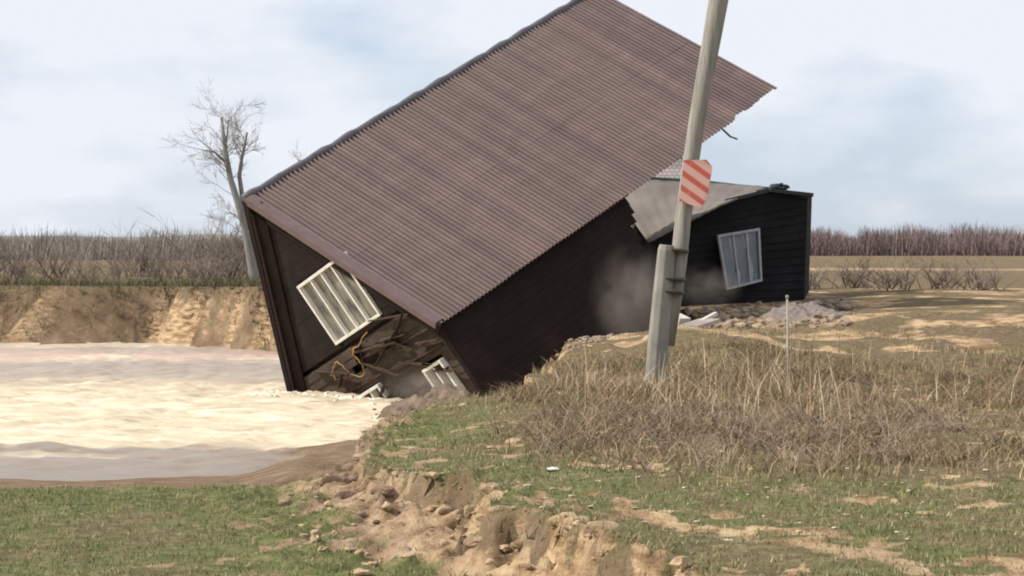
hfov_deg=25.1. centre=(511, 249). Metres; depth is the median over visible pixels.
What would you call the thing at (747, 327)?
plank
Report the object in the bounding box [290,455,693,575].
loose soil
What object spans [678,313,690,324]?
block
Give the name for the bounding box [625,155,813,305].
annex
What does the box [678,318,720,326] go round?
plank
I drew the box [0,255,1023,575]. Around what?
ground
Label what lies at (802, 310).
soil heap
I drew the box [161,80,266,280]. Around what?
bare tree
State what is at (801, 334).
dry grass
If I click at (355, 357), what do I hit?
cable
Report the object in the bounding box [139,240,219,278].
bare shrub
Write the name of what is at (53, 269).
bare shrub
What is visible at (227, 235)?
hill
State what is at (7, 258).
bare shrub
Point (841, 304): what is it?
rubble
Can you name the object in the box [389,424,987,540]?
straw litter
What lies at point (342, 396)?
froth
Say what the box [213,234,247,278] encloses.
bare shrub
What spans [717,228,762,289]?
window
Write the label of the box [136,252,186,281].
bare shrub
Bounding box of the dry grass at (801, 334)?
[423,310,1023,507]
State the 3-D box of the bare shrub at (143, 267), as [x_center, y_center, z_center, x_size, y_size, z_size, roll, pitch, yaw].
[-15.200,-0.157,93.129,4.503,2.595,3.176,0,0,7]
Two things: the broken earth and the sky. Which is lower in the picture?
the broken earth
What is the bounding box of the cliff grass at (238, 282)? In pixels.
[0,273,274,350]
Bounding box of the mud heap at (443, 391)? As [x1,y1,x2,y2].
[371,383,472,418]
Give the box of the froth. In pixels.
[235,390,387,404]
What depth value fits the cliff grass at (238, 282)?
72.55 m
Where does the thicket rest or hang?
on the ground at (220, 311)
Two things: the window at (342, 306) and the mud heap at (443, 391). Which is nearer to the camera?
the mud heap at (443, 391)
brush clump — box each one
[809,254,857,289]
[815,251,891,287]
[827,253,938,290]
[895,249,984,288]
[941,247,1023,291]
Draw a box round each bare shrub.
[0,234,39,277]
[1,248,49,280]
[7,224,99,278]
[67,257,113,282]
[74,216,194,276]
[90,246,145,279]
[136,207,244,275]
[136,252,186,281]
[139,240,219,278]
[184,244,249,280]
[187,211,248,280]
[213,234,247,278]
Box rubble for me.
[555,297,853,356]
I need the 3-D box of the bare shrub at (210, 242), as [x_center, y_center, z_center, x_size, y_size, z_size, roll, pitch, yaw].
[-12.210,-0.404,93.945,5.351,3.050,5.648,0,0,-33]
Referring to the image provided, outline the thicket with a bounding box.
[0,224,244,259]
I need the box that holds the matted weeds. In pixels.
[482,335,1023,485]
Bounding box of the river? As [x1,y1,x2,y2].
[0,341,402,480]
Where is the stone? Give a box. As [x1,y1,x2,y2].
[546,467,558,470]
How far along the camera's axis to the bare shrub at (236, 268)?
83.65 m
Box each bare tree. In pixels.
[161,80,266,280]
[288,143,306,161]
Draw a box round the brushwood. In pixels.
[430,357,1023,473]
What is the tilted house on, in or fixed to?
on the ground at (220, 311)
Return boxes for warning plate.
[680,160,711,207]
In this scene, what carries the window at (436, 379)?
in the tilted house
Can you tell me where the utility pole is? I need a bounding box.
[645,0,728,385]
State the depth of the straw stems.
27.27 m
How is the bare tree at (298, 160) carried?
on the ground at (220, 311)
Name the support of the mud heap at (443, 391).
on the ground at (220, 311)
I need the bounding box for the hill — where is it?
[2,234,242,245]
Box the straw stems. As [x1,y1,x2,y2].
[508,321,1023,431]
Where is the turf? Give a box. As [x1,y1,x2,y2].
[0,370,1023,575]
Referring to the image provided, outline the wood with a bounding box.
[810,221,1023,255]
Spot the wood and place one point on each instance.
(914, 242)
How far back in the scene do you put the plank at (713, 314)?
42.69 m
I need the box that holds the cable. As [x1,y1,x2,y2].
[331,332,367,379]
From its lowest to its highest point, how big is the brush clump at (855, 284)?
1.199 m
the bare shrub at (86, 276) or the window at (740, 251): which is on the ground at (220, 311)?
the bare shrub at (86, 276)
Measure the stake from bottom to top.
1.300 m
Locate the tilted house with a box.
[240,0,776,398]
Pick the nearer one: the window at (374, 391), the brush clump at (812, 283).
the window at (374, 391)
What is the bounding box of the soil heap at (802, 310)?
[758,301,845,321]
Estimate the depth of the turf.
17.11 m
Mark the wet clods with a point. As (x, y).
(410, 409)
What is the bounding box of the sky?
[0,0,1023,237]
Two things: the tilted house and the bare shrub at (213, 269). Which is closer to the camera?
the tilted house
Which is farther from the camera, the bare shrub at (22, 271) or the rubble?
the bare shrub at (22, 271)
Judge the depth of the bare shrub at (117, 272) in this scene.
85.88 m
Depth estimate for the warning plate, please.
30.17 m
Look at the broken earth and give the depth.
18.05 m
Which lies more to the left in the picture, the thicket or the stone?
the thicket
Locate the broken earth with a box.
[278,416,622,575]
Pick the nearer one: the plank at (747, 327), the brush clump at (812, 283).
the plank at (747, 327)
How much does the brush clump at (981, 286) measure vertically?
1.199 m
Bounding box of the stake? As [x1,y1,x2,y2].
[786,295,789,388]
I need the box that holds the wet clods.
[372,395,478,418]
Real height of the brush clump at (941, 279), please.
1.167 m
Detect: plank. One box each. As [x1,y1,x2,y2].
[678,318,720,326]
[700,312,717,319]
[735,326,751,329]
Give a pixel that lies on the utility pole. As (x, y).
(670, 278)
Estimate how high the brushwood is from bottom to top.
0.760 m
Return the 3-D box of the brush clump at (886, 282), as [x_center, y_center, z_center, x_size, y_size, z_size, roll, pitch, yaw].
[9.590,0.552,59.617,2.884,1.057,2.843,0,0,4]
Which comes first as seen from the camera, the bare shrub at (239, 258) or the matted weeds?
the matted weeds
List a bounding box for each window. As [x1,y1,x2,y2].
[297,251,381,344]
[359,382,388,398]
[422,357,465,388]
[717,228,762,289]

